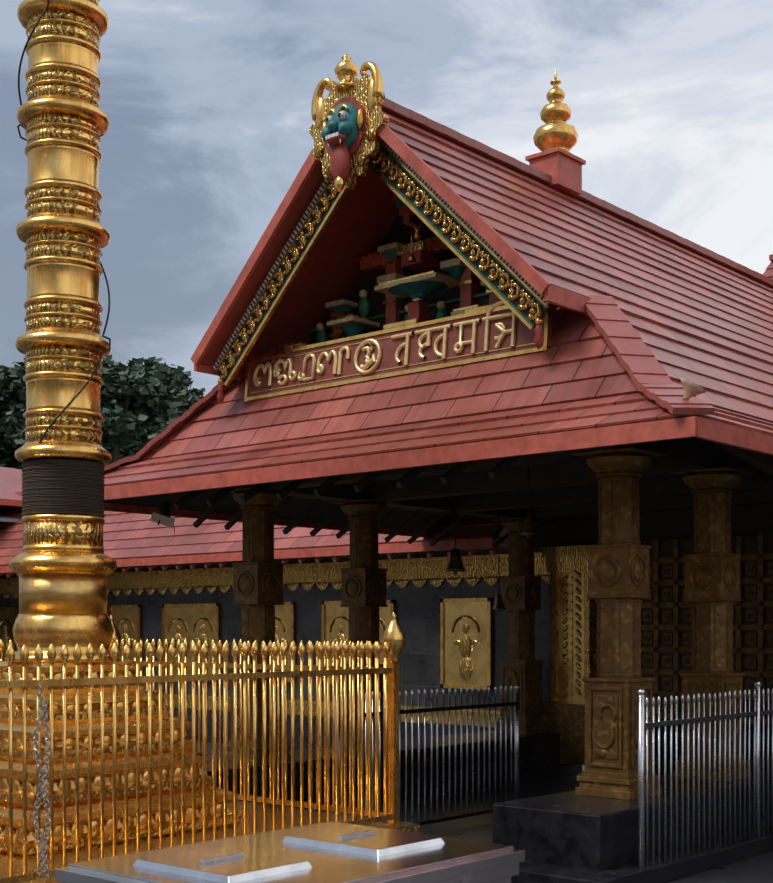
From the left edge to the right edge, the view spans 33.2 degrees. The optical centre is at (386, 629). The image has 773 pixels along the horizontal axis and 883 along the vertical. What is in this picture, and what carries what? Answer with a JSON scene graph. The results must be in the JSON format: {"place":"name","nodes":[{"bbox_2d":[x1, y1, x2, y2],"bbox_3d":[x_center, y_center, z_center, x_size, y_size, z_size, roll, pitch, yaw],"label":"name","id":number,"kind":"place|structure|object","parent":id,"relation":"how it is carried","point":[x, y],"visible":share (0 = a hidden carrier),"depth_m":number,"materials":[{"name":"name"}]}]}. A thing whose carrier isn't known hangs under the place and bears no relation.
{"place":"outdoors","nodes":[
{"label":"outdoors","id":0,"kind":"place"},
{"bbox_2d":[0,467,22,573],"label":"hall building","id":1,"kind":"structure","parent":0,"point":[11,479],"depth_m":35.93,"materials":[{"name":"tile"}]},
{"bbox_2d":[0,545,771,774],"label":"temple wall","id":2,"kind":"structure","parent":0,"point":[454,627],"depth_m":24.33,"materials":[{"name":"grey stone"}]},
{"bbox_2d":[0,491,508,576],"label":"background roof","id":3,"kind":"structure","parent":2,"relation":"on","point":[138,541],"depth_m":27.29,"materials":[{"name":"red tile"}]},
{"bbox_2d":[596,535,772,724],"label":"lattice screen","id":4,"kind":"object","parent":2,"relation":"attached to","point":[666,635],"visible":0.31,"depth_m":20.71,"materials":[{"name":"brown wood"}]},
{"bbox_2d":[0,0,772,395],"label":"sky","id":5,"kind":"structure","parent":0,"point":[207,104],"materials":[{"name":"grey"}]},
{"bbox_2d":[196,741,772,882],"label":"courtyard paving","id":6,"kind":"structure","parent":0,"point":[757,869],"depth_m":16.82,"materials":[{"name":"stone"}]},
{"bbox_2d":[0,0,242,857],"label":"flagpole","id":7,"kind":"object","parent":6,"relation":"on","point":[62,565],"visible":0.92,"depth_m":11.48,"materials":[{"name":"gold metal"}]},
{"bbox_2d":[0,612,419,882],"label":"golden fence","id":8,"kind":"object","parent":6,"relation":"on","point":[260,818],"visible":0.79,"depth_m":10.90,"materials":[{"name":"gold metal"}]},
{"bbox_2d":[33,684,50,881],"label":"hanging chain","id":9,"kind":"object","parent":8,"relation":"hanging from","point":[42,789],"visible":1,"depth_m":9.07,"materials":[{"name":"metal"}]},
{"bbox_2d":[55,821,524,882],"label":"offering box","id":10,"kind":"object","parent":6,"relation":"on","point":[331,852],"visible":1,"depth_m":7.35,"materials":[{"name":"metal"}]},
{"bbox_2d":[339,685,519,824],"bbox_3d":[0.585,1.586,15.825,0.080,1.747,3.526,0,0,41],"label":"steel fence","id":11,"kind":"object","parent":6,"relation":"on","point":[515,704],"visible":0.77,"depth_m":16.13,"materials":[{"name":"grey metal"}]},
{"bbox_2d":[201,730,772,882],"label":"mandapam platforms","id":12,"kind":"object","parent":6,"relation":"on","point":[567,837],"visible":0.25,"depth_m":13.47,"materials":[{"name":"black stone"}]},
{"bbox_2d":[228,487,296,762],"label":"column","id":13,"kind":"structure","parent":12,"relation":"on","point":[258,584],"depth_m":17.21,"materials":[{"name":"brown stone"}]},
{"bbox_2d":[328,499,397,751],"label":"column","id":14,"kind":"structure","parent":12,"relation":"on","point":[363,587],"depth_m":18.81,"materials":[{"name":"brown stone"}]},
{"bbox_2d":[491,517,550,734],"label":"column","id":15,"kind":"structure","parent":12,"relation":"on","point":[521,666],"depth_m":21.80,"materials":[{"name":"brown stone"}]},
{"bbox_2d":[571,447,666,799],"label":"column","id":16,"kind":"structure","parent":12,"relation":"on","point":[618,572],"depth_m":13.55,"materials":[{"name":"brown stone"}]},
{"bbox_2d":[174,212,772,546],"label":"mandapam beams","id":17,"kind":"structure","parent":16,"relation":"on","point":[563,491],"depth_m":17.96,"materials":[{"name":"brown wood"}]},
{"bbox_2d":[104,98,772,544],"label":"roof","id":18,"kind":"structure","parent":17,"relation":"on","point":[648,316],"depth_m":15.06,"materials":[{"name":"red tile"}]},
{"bbox_2d":[150,502,174,532],"bbox_3d":[-2.908,-1.470,16.995,0.273,0.402,0.397,0,0,41],"label":"cctv camera","id":19,"kind":"object","parent":18,"relation":"attached to","point":[163,517],"visible":1,"depth_m":16.94,"materials":[{"name":"white paint"}]},
{"bbox_2d":[309,54,389,191],"bbox_3d":[-0.488,-5.705,14.581,1.166,1.591,0.417,0,0,41],"label":"gable mask ornament","id":20,"kind":"object","parent":18,"relation":"on","point":[350,118],"visible":1,"depth_m":14.49,"materials":[{"name":"gold metal"}]},
{"bbox_2d":[213,138,550,403],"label":"gable bargeboards","id":21,"kind":"object","parent":18,"relation":"attached to","point":[508,285],"visible":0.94,"depth_m":14.50,"materials":[{"name":"gold paint"}]},
{"bbox_2d":[244,304,553,401],"bbox_3d":[-0.030,-3.227,15.121,4.641,0.636,0.140,0,0,41],"label":"sign board","id":22,"kind":"object","parent":18,"relation":"on","point":[388,366],"visible":0.75,"depth_m":14.96,"materials":[{"name":"red wood"}]},
{"bbox_2d":[253,301,516,386],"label":"sign letters","id":23,"kind":"object","parent":22,"relation":"attached to","point":[501,327],"visible":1,"depth_m":14.91,"materials":[{"name":"gold metal"}]},
{"bbox_2d":[279,189,563,347],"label":"gable brackets","id":24,"kind":"object","parent":18,"relation":"on","point":[396,286],"visible":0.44,"depth_m":15.57,"materials":[{"name":"teal paint"}]},
{"bbox_2d":[445,465,536,611],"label":"hanging bells","id":25,"kind":"object","parent":18,"relation":"hanging from","point":[455,565],"visible":0.96,"depth_m":18.88,"materials":[{"name":"gold metal"}]},
{"bbox_2d":[525,68,585,196],"bbox_3d":[2.326,-6.865,17.817,0.620,1.720,0.680,0,0,41],"label":"ridge finial","id":26,"kind":"object","parent":18,"relation":"on","point":[555,137],"visible":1,"depth_m":17.64,"materials":[{"name":"gold metal"}]},
{"bbox_2d":[680,378,705,399],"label":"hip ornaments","id":27,"kind":"object","parent":18,"relation":"on","point":[691,388],"visible":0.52,"depth_m":11.25,"materials":[{"name":"beige ceramic"}]},
{"bbox_2d":[763,254,772,278],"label":"hall roof","id":28,"kind":"structure","parent":18,"relation":"on","point":[768,272],"depth_m":25.00,"materials":[{"name":"tile"}]},
{"bbox_2d":[669,467,754,781],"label":"column","id":29,"kind":"structure","parent":12,"relation":"on","point":[712,578],"depth_m":15.15,"materials":[{"name":"brown stone"}]},
{"bbox_2d":[637,681,772,866],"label":"steel fence","id":30,"kind":"object","parent":6,"relation":"on","point":[756,713],"visible":0.96,"depth_m":13.43,"materials":[{"name":"grey metal"}]},
{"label":"hillside terrain","id":31,"kind":"structure","parent":0,"visible":0},
{"bbox_2d":[1,361,20,376],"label":"tree","id":32,"kind":"object","parent":31,"relation":"on","point":[15,365],"depth_m":85.32,"materials":[{"name":"green plant"}]},
{"bbox_2d":[0,410,22,469],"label":"tree","id":33,"kind":"object","parent":31,"relation":"on","point":[9,447],"visible":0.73,"depth_m":71.89,"materials":[{"name":"green plant"}]},
{"bbox_2d":[0,358,156,465],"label":"tree","id":34,"kind":"object","parent":31,"relation":"on","point":[12,392],"visible":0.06,"depth_m":71.27,"materials":[{"name":"green plant"}]},
{"bbox_2d":[2,355,204,468],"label":"tree","id":35,"kind":"object","parent":31,"relation":"on","point":[132,404],"visible":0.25,"depth_m":63.81,"materials":[{"name":"green plant"}]},
{"bbox_2d":[18,356,205,446],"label":"tree","id":36,"kind":"object","parent":31,"relation":"on","point":[177,380],"visible":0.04,"depth_m":78.45,"materials":[{"name":"green plant"}]}
]}

